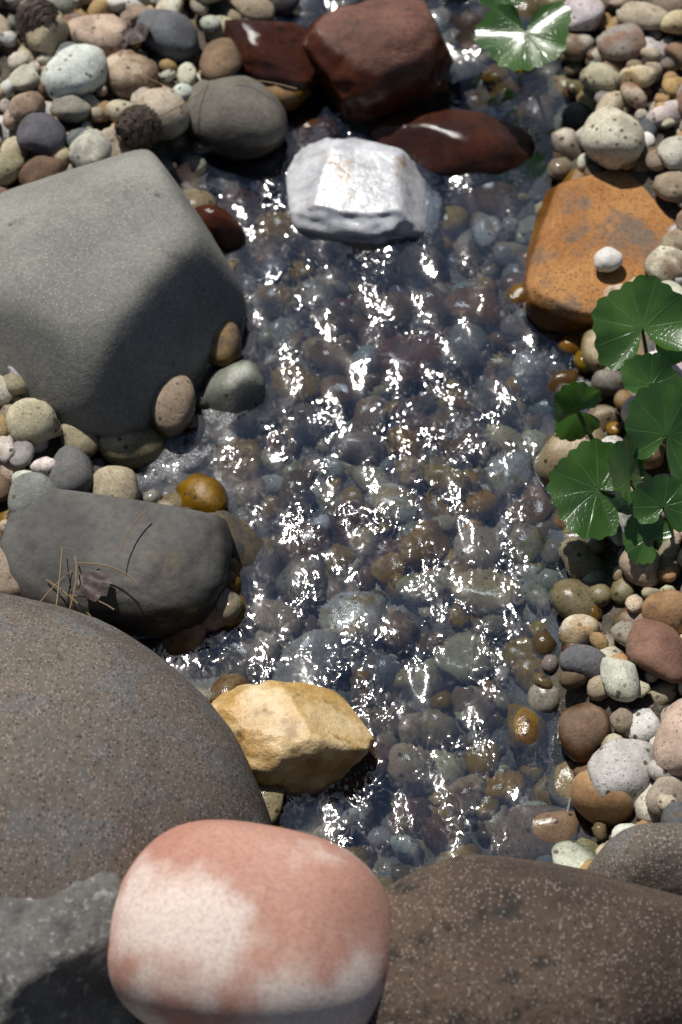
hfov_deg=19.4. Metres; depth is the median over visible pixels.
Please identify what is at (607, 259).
pebble on orange rock
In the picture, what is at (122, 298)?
grey boulder
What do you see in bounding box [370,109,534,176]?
dark submerged rock
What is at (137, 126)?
pine cone
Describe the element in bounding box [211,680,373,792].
yellow rock
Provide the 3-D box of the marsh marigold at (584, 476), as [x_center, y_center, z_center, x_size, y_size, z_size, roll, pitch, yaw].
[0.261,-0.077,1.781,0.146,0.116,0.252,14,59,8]
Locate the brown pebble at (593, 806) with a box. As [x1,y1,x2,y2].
[570,770,634,826]
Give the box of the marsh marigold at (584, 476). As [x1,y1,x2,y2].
[546,275,681,564]
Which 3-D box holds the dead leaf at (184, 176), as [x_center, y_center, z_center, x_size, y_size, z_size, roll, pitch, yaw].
[-0.160,-0.335,2.019,0.046,0.018,0.040,0,58,0]
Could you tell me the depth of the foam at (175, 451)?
1.85 m
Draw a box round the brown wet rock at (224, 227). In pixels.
[194,204,245,249]
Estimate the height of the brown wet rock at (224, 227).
0.063 m
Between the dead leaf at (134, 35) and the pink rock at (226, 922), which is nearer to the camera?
the pink rock at (226, 922)
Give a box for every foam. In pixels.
[138,434,210,481]
[206,409,233,440]
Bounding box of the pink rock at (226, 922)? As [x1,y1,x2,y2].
[108,820,391,1023]
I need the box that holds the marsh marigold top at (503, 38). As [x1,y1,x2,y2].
[474,0,571,70]
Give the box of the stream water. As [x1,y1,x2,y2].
[90,0,603,887]
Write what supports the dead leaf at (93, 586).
on the dark slate rock at (174, 562)
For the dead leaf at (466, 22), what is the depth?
2.07 m
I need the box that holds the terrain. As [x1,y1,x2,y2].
[0,0,681,844]
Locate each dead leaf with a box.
[70,566,114,601]
[119,22,150,49]
[169,161,203,190]
[448,8,482,50]
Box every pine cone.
[14,0,58,37]
[114,104,162,149]
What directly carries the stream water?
on the terrain
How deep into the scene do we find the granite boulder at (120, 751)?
1.50 m
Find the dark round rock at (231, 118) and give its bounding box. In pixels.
[185,74,288,160]
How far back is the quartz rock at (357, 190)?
2.00 m
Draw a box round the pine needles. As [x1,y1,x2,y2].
[41,73,296,615]
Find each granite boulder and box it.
[0,593,271,1023]
[367,854,681,1023]
[587,823,681,894]
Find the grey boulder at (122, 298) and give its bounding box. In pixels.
[0,149,246,436]
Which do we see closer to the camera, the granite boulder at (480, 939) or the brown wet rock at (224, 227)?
the granite boulder at (480, 939)
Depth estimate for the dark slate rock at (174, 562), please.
1.73 m
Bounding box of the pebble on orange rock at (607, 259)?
[594,247,622,271]
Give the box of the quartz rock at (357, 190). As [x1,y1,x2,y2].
[286,137,425,243]
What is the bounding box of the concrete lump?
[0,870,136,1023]
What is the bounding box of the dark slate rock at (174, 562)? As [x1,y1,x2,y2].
[0,488,232,637]
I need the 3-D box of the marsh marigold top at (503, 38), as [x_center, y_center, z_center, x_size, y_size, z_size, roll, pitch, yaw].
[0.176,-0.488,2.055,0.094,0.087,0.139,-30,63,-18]
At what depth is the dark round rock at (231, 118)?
2.02 m
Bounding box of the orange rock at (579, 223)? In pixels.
[522,169,674,334]
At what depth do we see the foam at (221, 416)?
1.88 m
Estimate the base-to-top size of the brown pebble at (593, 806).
0.060 m
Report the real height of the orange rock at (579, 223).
0.056 m
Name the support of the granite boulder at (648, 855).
on the terrain

